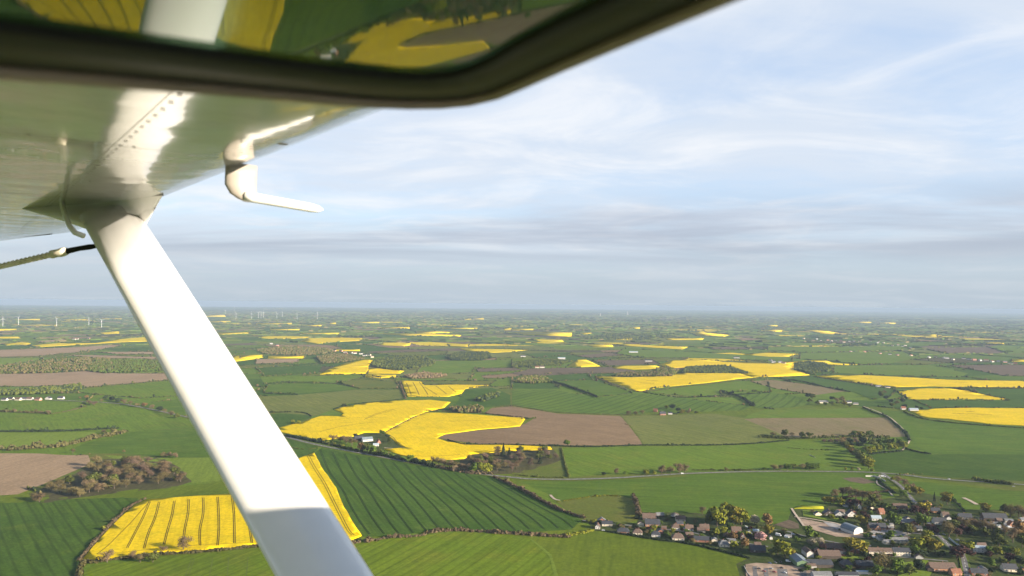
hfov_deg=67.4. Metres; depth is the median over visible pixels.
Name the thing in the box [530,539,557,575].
field path
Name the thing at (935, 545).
tree
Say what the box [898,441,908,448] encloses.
tree
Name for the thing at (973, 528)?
tree
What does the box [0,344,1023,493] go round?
hedge clumps
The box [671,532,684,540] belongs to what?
house
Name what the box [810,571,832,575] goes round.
shed
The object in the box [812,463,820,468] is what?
tree
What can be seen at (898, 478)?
tree
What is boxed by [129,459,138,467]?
tree
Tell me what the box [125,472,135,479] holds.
tree
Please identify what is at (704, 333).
rapeseed field
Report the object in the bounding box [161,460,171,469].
tree
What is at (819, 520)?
farm track
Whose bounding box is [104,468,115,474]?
tree
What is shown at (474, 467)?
tree
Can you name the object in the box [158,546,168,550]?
bush
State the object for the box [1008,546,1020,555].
tree
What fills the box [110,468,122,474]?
tree
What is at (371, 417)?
rapeseed field
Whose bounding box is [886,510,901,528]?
tree
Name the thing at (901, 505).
house
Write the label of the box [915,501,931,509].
tree
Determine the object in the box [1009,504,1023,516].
tree
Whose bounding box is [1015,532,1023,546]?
tree
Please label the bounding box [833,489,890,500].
hedge
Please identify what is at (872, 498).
tree
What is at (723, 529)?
bush
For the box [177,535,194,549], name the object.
tree
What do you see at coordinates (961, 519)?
tree
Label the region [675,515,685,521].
house
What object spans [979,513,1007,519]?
barn
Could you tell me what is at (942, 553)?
bush
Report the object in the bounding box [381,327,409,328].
rapeseed field
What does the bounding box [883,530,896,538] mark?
tree
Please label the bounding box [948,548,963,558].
tree
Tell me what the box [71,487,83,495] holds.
tree
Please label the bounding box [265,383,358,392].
wheat field
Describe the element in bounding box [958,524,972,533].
tree
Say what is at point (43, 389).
wood
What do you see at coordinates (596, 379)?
hedgerow trees
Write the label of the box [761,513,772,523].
tree
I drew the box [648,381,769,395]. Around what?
wheat field
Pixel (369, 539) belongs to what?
hedge
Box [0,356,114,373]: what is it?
wood
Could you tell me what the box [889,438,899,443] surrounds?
tree
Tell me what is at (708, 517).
tree
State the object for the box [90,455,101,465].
tree
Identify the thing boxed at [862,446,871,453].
tree
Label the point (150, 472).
tree
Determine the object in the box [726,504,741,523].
tree
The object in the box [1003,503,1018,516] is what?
tree
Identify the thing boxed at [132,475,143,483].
tree
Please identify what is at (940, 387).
hedge
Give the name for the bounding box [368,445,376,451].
tree
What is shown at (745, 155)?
sky
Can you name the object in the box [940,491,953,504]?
tree
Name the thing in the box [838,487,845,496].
tree
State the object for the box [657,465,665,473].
tree
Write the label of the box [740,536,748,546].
tree
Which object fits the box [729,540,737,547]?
bush
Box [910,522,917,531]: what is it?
tree
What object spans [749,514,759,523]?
tree
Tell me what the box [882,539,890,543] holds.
outbuilding
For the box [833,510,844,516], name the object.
house
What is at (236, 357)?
rapeseed field
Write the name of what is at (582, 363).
rapeseed field
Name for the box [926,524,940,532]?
tree
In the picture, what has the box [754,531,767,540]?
tree
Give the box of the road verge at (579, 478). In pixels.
[50,399,1021,484]
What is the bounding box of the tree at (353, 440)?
[346,438,357,443]
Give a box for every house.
[595,522,599,528]
[602,520,612,525]
[617,527,629,533]
[632,529,642,534]
[642,512,656,519]
[644,518,660,526]
[651,530,660,536]
[671,524,679,529]
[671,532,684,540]
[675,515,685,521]
[684,524,693,530]
[693,535,709,542]
[698,524,709,530]
[718,539,729,546]
[731,526,741,532]
[749,544,765,552]
[822,509,834,515]
[824,542,845,550]
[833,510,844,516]
[845,509,854,516]
[867,522,886,529]
[870,515,881,520]
[876,507,884,513]
[876,534,885,540]
[890,537,908,542]
[892,503,907,509]
[901,518,915,522]
[915,525,922,530]
[926,561,955,571]
[930,507,939,512]
[931,517,946,524]
[940,511,949,516]
[948,567,962,575]
[957,513,972,519]
[968,567,988,575]
[971,544,987,552]
[999,562,1017,571]
[1006,520,1013,526]
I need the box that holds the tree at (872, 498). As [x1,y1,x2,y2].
[868,494,877,503]
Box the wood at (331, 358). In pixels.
[316,353,364,363]
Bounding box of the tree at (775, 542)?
[771,539,784,553]
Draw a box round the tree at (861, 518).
[853,514,867,523]
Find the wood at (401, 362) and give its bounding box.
[371,355,435,370]
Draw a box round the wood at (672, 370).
[655,366,678,375]
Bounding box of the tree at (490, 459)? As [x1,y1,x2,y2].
[485,456,493,462]
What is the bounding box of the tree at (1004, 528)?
[1001,525,1009,532]
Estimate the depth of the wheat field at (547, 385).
2936.37 m
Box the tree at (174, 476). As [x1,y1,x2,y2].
[173,471,183,480]
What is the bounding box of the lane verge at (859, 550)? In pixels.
[775,529,946,561]
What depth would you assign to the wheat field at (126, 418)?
1916.12 m
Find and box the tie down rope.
[0,244,95,268]
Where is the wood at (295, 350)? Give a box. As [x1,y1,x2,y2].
[256,345,335,355]
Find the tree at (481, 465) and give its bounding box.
[478,462,487,471]
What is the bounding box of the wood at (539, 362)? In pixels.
[511,358,571,367]
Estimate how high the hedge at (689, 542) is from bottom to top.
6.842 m
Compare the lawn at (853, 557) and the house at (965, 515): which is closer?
the lawn at (853, 557)
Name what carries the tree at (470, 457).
on the scrub ground at (523, 464)
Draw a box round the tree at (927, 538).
[920,535,935,550]
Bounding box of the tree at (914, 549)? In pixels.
[909,544,919,553]
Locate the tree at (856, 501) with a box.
[853,498,861,504]
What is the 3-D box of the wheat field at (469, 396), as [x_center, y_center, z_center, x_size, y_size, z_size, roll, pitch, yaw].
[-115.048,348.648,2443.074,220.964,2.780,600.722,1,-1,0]
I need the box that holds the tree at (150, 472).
[145,469,154,476]
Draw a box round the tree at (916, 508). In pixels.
[907,505,919,513]
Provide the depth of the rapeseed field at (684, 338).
6954.61 m
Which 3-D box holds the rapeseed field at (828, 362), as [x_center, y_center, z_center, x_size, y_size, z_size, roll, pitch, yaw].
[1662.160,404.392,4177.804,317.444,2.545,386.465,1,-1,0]
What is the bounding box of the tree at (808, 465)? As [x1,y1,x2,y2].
[804,462,815,469]
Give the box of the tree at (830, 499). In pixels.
[826,496,834,503]
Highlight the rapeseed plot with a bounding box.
[794,505,823,508]
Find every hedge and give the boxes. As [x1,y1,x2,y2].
[0,408,50,413]
[0,425,118,431]
[0,428,127,450]
[75,543,354,575]
[76,497,146,560]
[270,411,311,416]
[282,433,325,442]
[322,441,382,455]
[333,398,404,408]
[351,526,570,543]
[383,455,436,467]
[399,381,406,398]
[426,409,527,417]
[434,464,492,474]
[447,439,559,445]
[493,475,585,517]
[512,405,638,414]
[515,474,568,477]
[552,380,597,397]
[556,494,620,501]
[560,439,787,446]
[561,447,570,477]
[562,529,593,535]
[594,377,776,391]
[605,530,749,557]
[631,492,641,514]
[643,392,769,397]
[692,468,768,470]
[720,389,755,405]
[758,432,890,438]
[775,377,850,391]
[813,376,1023,388]
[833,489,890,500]
[862,406,911,440]
[868,450,903,454]
[875,478,895,492]
[903,411,1023,427]
[905,448,930,453]
[951,497,965,512]
[972,476,1013,484]
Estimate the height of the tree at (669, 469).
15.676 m
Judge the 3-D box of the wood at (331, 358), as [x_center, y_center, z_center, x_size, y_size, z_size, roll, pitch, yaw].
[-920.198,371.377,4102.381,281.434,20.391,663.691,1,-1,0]
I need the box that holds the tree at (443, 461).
[440,458,446,465]
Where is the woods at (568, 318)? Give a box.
[0,308,1023,345]
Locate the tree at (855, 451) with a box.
[852,449,860,454]
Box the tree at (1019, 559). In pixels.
[1014,555,1023,564]
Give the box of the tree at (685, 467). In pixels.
[681,463,689,471]
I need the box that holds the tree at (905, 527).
[899,522,913,533]
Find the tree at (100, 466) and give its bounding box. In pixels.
[93,464,103,470]
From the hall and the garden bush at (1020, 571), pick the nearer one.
the garden bush at (1020, 571)
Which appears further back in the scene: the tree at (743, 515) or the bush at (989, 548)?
the tree at (743, 515)
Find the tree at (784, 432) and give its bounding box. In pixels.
[781,429,788,436]
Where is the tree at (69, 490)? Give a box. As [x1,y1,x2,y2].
[65,486,77,494]
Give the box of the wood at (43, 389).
[0,382,83,394]
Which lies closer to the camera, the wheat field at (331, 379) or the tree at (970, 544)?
the tree at (970, 544)
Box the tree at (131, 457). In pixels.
[126,455,135,462]
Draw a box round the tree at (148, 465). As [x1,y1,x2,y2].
[145,462,155,468]
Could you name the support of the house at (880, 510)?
on the garden ground at (976, 560)
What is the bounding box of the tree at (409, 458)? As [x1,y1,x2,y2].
[406,455,414,461]
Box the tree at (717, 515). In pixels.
[707,506,725,525]
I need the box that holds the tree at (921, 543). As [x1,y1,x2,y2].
[910,538,926,549]
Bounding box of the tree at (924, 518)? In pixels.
[915,512,930,525]
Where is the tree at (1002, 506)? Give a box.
[999,503,1006,512]
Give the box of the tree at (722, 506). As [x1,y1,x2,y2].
[718,502,733,524]
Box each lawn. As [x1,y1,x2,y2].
[802,510,844,522]
[841,556,858,558]
[898,560,931,575]
[960,509,1008,515]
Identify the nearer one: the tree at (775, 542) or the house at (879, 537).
the tree at (775, 542)
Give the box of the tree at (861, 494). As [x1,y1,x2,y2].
[855,490,865,500]
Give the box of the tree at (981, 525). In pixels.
[974,520,987,527]
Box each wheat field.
[0,345,35,349]
[0,400,85,412]
[0,405,193,430]
[0,497,137,575]
[69,428,219,474]
[75,381,261,397]
[107,347,151,351]
[257,365,322,375]
[260,374,363,383]
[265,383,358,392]
[270,414,311,426]
[285,438,319,457]
[315,448,580,536]
[390,378,510,386]
[416,360,510,372]
[437,388,510,409]
[512,374,590,388]
[512,389,751,413]
[518,474,893,523]
[557,380,630,395]
[618,349,791,360]
[622,414,783,444]
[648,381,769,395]
[726,393,812,407]
[745,408,885,417]
[769,346,909,352]
[782,376,894,397]
[800,352,919,363]
[834,365,967,376]
[848,400,890,406]
[868,449,1023,480]
[881,410,1023,453]
[899,481,1023,509]
[917,388,1023,407]
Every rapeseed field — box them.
[5,342,30,344]
[32,337,146,346]
[82,453,361,559]
[101,331,119,333]
[206,315,225,316]
[218,332,248,334]
[232,355,259,360]
[241,355,262,357]
[256,323,291,323]
[259,336,307,338]
[268,356,303,357]
[270,329,299,329]
[279,400,449,439]
[300,337,362,343]
[301,333,338,333]
[321,359,372,373]
[336,349,359,350]
[365,374,395,377]
[368,368,402,373]
[374,333,460,336]
[378,342,410,345]
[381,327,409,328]
[384,412,551,460]
[402,380,487,396]
[417,331,449,333]
[442,327,476,328]
[448,344,468,346]
[462,349,524,352]
[516,332,571,336]
[534,339,563,341]
[569,360,598,366]
[589,345,612,346]
[596,373,753,390]
[613,365,658,369]
[619,344,686,348]
[660,360,808,376]
[666,338,703,339]
[688,332,727,336]
[745,353,794,356]
[786,360,856,364]
[808,330,839,333]
[817,375,1023,387]
[899,388,1003,399]
[910,408,1023,425]
[924,334,936,336]
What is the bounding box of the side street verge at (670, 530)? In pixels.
[586,521,766,545]
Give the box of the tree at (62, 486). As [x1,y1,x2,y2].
[54,484,66,493]
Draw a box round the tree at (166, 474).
[157,471,170,480]
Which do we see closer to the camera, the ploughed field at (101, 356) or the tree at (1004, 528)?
the tree at (1004, 528)
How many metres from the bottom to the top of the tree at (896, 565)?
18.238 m
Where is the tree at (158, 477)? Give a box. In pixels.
[151,475,164,483]
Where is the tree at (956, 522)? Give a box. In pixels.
[950,519,961,527]
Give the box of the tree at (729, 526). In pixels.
[726,522,733,529]
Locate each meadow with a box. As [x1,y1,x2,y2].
[0,357,42,364]
[0,432,105,448]
[0,482,229,502]
[83,532,553,575]
[105,455,221,482]
[136,369,163,372]
[258,389,402,415]
[343,379,398,388]
[422,380,492,384]
[533,531,746,575]
[563,440,866,476]
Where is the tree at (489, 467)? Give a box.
[484,463,493,472]
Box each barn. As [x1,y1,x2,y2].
[354,436,363,440]
[361,436,372,441]
[789,553,807,566]
[801,546,813,557]
[815,550,841,558]
[908,408,918,410]
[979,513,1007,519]
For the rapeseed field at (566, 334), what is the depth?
7816.04 m
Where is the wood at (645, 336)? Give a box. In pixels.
[581,333,678,339]
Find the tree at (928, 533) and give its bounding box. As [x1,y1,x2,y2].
[920,529,933,536]
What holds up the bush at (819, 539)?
on the garden ground at (976, 560)
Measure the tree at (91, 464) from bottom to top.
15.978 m
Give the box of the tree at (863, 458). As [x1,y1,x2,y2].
[859,456,871,465]
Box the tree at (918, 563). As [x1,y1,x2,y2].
[913,559,925,569]
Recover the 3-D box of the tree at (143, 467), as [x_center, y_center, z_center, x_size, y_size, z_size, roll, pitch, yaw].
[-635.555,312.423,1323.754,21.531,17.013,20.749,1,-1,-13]
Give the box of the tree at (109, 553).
[97,549,115,562]
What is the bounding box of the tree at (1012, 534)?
[1005,528,1018,541]
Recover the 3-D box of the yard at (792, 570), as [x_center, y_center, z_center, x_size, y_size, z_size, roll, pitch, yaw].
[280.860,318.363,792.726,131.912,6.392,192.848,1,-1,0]
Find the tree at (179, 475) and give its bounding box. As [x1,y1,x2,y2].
[176,471,186,481]
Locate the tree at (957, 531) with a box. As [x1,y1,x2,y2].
[950,527,963,536]
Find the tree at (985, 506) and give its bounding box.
[978,502,991,512]
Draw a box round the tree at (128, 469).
[123,467,135,472]
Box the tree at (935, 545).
[927,540,943,553]
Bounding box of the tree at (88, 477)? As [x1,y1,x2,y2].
[84,475,94,480]
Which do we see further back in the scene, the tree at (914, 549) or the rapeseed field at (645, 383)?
the rapeseed field at (645, 383)
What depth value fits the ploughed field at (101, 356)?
4027.93 m
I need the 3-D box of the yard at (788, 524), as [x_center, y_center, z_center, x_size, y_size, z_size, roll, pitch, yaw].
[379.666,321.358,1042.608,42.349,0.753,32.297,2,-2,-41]
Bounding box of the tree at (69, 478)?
[64,474,74,483]
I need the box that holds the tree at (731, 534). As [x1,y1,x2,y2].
[726,531,737,538]
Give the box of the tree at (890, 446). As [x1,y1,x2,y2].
[887,442,893,449]
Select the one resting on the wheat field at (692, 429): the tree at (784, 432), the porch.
the tree at (784, 432)
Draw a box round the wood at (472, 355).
[445,351,491,360]
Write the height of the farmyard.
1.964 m
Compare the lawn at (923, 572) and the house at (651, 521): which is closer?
the lawn at (923, 572)
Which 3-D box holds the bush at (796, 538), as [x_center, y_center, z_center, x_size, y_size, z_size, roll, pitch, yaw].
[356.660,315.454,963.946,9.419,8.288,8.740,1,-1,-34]
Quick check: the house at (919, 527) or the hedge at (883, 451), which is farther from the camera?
the hedge at (883, 451)
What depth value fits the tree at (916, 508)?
1107.38 m
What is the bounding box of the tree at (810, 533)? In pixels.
[801,525,818,537]
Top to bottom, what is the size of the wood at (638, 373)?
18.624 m
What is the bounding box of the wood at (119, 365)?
[89,358,162,372]
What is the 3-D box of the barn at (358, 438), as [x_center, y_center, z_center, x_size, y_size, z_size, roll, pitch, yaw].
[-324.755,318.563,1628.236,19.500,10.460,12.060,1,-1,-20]
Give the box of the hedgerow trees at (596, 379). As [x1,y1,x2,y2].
[4,310,1022,456]
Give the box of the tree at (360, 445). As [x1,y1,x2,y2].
[357,443,364,449]
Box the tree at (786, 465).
[783,463,791,469]
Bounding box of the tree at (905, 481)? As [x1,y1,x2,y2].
[900,478,909,484]
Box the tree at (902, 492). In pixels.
[899,489,908,496]
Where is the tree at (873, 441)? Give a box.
[868,438,877,445]
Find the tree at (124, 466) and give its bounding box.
[120,463,129,472]
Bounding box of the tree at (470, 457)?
[466,454,473,462]
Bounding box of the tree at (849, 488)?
[843,486,853,495]
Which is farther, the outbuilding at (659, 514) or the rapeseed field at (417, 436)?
the rapeseed field at (417, 436)
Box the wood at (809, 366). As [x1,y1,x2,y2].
[794,361,832,372]
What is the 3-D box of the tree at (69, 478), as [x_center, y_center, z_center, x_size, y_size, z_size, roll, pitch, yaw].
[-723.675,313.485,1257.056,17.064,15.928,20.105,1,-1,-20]
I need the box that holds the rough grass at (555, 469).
[512,462,567,476]
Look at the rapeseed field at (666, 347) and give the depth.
5581.97 m
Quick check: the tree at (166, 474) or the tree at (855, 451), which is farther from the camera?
the tree at (855, 451)
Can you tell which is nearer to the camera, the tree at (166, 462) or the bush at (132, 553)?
the bush at (132, 553)
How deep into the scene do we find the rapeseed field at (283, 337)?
6422.02 m
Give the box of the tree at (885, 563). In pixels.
[873,549,893,571]
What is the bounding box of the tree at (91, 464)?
[85,461,96,469]
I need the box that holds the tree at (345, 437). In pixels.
[342,435,352,442]
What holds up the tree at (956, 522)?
on the garden ground at (976, 560)
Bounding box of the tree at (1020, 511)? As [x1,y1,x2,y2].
[1017,508,1023,516]
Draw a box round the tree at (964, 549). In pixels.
[949,544,975,556]
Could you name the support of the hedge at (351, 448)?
on the ground at (434, 353)
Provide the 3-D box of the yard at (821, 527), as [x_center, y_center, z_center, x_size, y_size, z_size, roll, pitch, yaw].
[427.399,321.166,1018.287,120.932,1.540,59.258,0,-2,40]
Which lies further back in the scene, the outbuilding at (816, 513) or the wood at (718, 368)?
the wood at (718, 368)
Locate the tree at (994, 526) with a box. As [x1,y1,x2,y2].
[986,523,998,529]
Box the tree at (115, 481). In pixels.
[110,478,119,488]
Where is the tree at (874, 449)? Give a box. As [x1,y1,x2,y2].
[867,445,876,451]
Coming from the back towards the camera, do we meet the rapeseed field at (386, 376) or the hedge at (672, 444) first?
the rapeseed field at (386, 376)
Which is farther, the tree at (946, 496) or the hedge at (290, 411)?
the hedge at (290, 411)
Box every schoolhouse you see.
[867,546,892,555]
[891,546,910,556]
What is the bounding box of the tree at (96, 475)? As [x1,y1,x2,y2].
[89,472,101,479]
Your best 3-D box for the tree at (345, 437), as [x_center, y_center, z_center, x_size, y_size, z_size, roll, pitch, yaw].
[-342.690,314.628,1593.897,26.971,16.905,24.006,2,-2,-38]
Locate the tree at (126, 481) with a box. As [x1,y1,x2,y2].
[120,478,131,486]
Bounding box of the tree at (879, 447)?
[875,444,882,450]
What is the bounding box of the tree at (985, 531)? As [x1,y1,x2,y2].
[980,527,992,536]
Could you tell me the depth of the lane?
908.45 m
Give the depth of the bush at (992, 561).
878.59 m
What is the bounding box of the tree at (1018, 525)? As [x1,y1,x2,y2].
[1011,518,1023,534]
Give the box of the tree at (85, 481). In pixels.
[81,479,93,488]
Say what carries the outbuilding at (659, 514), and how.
on the garden ground at (976, 560)
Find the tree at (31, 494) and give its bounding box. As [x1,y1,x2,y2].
[28,492,43,500]
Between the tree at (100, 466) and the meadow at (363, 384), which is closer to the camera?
the tree at (100, 466)
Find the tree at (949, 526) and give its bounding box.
[939,522,955,536]
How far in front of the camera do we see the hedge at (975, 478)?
1318.10 m
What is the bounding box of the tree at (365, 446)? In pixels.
[362,444,370,450]
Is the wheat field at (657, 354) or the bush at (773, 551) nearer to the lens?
the bush at (773, 551)
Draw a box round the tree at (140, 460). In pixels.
[136,457,144,463]
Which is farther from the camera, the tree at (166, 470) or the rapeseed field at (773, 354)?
the rapeseed field at (773, 354)
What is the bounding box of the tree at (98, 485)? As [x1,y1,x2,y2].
[92,482,105,491]
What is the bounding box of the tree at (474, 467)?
[468,462,479,470]
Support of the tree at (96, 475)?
on the scrub ground at (148, 483)
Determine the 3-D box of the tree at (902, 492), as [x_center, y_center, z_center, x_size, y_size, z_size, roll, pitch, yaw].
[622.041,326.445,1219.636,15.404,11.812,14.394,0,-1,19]
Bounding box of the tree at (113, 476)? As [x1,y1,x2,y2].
[107,474,118,480]
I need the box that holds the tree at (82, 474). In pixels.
[77,471,86,477]
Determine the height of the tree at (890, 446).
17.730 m
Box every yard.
[746,563,813,575]
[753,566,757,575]
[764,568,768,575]
[775,520,798,527]
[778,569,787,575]
[800,518,875,537]
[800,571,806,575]
[824,522,840,529]
[871,530,909,535]
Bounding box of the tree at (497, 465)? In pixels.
[494,463,500,471]
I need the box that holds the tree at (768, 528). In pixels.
[764,524,774,534]
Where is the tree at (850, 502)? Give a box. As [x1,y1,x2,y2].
[845,499,853,505]
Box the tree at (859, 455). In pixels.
[855,452,865,461]
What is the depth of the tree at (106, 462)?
1364.04 m
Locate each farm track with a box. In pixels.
[791,508,804,525]
[794,516,840,524]
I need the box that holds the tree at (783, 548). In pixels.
[776,541,791,557]
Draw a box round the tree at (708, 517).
[705,509,714,524]
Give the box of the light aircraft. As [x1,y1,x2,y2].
[0,0,738,575]
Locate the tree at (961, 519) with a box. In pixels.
[958,516,967,525]
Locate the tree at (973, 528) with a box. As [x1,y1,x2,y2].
[967,525,980,534]
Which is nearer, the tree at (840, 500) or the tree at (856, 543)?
the tree at (856, 543)
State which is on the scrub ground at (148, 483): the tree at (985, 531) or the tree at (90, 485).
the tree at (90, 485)
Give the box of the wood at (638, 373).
[615,371,671,376]
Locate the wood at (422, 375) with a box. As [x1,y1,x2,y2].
[404,371,446,378]
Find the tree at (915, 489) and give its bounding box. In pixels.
[910,486,921,492]
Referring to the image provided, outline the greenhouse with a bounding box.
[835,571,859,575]
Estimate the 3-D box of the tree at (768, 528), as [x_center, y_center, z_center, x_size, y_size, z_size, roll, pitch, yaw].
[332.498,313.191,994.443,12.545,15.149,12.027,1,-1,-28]
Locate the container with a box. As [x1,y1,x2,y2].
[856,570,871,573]
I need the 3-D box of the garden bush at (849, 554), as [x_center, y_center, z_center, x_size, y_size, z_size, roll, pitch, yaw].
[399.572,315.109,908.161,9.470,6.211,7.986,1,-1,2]
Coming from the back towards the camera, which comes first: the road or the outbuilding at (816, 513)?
the road
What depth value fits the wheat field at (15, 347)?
4736.74 m
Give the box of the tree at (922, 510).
[919,507,927,513]
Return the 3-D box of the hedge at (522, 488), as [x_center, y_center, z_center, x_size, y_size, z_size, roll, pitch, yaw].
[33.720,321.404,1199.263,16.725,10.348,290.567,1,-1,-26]
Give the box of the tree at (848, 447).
[845,444,853,449]
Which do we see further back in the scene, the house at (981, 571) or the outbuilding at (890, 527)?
the outbuilding at (890, 527)
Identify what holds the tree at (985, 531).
on the garden ground at (976, 560)
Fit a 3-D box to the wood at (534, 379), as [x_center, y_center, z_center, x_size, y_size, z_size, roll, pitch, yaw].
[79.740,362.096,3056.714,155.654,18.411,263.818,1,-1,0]
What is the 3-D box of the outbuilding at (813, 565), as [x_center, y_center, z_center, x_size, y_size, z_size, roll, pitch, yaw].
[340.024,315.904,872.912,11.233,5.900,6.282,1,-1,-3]
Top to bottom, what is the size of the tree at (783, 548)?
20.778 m
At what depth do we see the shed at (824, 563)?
874.28 m
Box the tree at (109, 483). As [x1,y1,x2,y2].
[104,479,115,487]
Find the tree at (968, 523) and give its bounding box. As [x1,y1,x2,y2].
[962,517,975,526]
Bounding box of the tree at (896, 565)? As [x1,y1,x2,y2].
[890,558,904,573]
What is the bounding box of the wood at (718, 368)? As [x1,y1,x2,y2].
[682,364,747,373]
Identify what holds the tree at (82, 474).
on the scrub ground at (148, 483)
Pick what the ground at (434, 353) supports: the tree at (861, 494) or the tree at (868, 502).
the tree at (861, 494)
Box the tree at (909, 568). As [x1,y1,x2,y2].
[903,563,918,574]
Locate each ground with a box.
[0,305,1023,575]
[26,457,191,502]
[460,450,560,473]
[588,492,1023,575]
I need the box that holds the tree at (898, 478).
[894,476,901,482]
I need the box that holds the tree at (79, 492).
[72,487,85,496]
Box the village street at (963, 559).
[881,473,969,575]
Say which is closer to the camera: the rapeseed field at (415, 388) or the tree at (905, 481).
the tree at (905, 481)
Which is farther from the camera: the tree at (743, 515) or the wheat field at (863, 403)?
the wheat field at (863, 403)
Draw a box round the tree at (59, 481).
[53,479,64,486]
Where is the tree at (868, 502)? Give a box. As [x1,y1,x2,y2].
[863,499,875,506]
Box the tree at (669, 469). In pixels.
[666,466,674,472]
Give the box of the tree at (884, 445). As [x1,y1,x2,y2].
[880,443,887,449]
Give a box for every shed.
[805,559,833,567]
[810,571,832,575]
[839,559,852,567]
[854,560,873,568]
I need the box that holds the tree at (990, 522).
[981,520,994,530]
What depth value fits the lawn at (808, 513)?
1087.87 m
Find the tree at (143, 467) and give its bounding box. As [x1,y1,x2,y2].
[137,464,149,470]
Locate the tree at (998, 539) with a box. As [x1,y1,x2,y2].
[990,534,1007,546]
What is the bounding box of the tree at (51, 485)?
[45,480,57,490]
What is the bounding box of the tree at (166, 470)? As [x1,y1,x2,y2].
[160,468,171,472]
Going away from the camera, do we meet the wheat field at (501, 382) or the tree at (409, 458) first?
the tree at (409, 458)
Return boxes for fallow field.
[745,418,904,437]
[750,380,843,394]
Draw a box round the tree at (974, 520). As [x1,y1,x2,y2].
[968,517,980,524]
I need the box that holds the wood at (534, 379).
[513,375,551,383]
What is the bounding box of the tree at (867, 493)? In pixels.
[863,490,873,497]
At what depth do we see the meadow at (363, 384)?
2872.89 m
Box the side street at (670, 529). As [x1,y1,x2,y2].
[582,520,767,546]
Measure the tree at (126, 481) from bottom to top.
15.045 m
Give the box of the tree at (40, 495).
[31,492,44,501]
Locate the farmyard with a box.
[353,433,404,449]
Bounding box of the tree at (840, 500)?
[835,497,844,504]
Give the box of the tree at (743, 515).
[736,508,750,524]
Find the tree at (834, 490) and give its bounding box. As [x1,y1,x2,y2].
[830,488,839,497]
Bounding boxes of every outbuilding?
[656,512,663,516]
[676,521,683,525]
[697,527,705,532]
[806,563,816,567]
[813,510,821,515]
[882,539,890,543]
[887,525,893,529]
[913,553,922,559]
[925,565,933,571]
[975,542,986,545]
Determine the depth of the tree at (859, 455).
1521.17 m
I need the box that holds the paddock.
[558,498,637,523]
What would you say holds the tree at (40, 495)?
on the scrub ground at (148, 483)
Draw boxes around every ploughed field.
[0,345,117,356]
[0,371,166,386]
[0,453,89,494]
[70,355,155,358]
[101,352,153,353]
[256,359,298,363]
[439,406,641,444]
[477,368,521,371]
[482,373,518,377]
[512,367,614,375]
[579,353,619,357]
[595,360,658,364]
[626,342,659,343]
[712,347,748,348]
[928,347,1003,352]
[948,365,1023,375]
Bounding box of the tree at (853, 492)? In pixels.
[851,488,860,495]
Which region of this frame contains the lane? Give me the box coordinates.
[774,529,947,561]
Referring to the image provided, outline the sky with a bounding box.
[0,0,1023,312]
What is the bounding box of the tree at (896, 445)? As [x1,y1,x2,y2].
[891,442,898,449]
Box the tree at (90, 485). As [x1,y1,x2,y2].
[84,482,94,491]
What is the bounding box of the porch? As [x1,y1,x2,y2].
[874,524,880,530]
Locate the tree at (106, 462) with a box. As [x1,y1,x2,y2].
[99,460,110,466]
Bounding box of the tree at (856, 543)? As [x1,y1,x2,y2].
[842,537,868,553]
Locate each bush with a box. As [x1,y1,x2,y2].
[127,550,135,556]
[133,554,144,559]
[148,552,159,561]
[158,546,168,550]
[720,526,727,532]
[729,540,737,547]
[768,547,778,556]
[792,536,800,541]
[806,538,816,545]
[816,537,824,543]
[842,544,851,550]
[846,551,852,556]
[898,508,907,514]
[918,549,928,557]
[937,550,945,557]
[984,545,996,552]
[984,551,994,556]
[987,558,995,565]
[993,546,1002,554]
[998,557,1006,562]
[1002,546,1010,552]
[1003,553,1014,561]
[1016,569,1023,574]
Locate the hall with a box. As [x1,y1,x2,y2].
[840,522,862,534]
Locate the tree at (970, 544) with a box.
[959,541,974,548]
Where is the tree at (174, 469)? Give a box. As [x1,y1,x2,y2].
[170,467,179,472]
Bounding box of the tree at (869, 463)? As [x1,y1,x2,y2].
[865,459,875,468]
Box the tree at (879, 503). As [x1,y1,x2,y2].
[876,500,884,506]
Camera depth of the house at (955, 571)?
848.26 m
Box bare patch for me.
[843,477,873,483]
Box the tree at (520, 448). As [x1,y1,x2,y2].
[516,446,523,451]
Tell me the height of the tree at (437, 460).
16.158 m
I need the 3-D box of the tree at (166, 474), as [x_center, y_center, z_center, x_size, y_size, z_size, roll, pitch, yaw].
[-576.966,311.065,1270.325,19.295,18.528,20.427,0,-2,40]
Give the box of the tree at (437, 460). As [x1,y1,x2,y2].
[434,456,441,464]
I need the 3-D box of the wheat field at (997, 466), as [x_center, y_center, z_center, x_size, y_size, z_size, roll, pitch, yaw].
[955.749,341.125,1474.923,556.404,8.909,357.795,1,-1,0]
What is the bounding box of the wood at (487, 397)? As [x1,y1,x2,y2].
[473,390,500,401]
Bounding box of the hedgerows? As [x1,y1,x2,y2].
[0,310,1023,357]
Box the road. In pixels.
[61,400,1023,484]
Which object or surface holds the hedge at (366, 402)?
on the ground at (434, 353)
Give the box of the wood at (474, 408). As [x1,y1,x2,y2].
[449,403,483,412]
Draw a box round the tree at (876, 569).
[868,565,883,574]
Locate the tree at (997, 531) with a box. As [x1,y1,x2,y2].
[992,527,1004,534]
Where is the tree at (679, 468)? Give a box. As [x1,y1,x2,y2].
[674,463,682,472]
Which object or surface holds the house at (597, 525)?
on the garden ground at (976, 560)

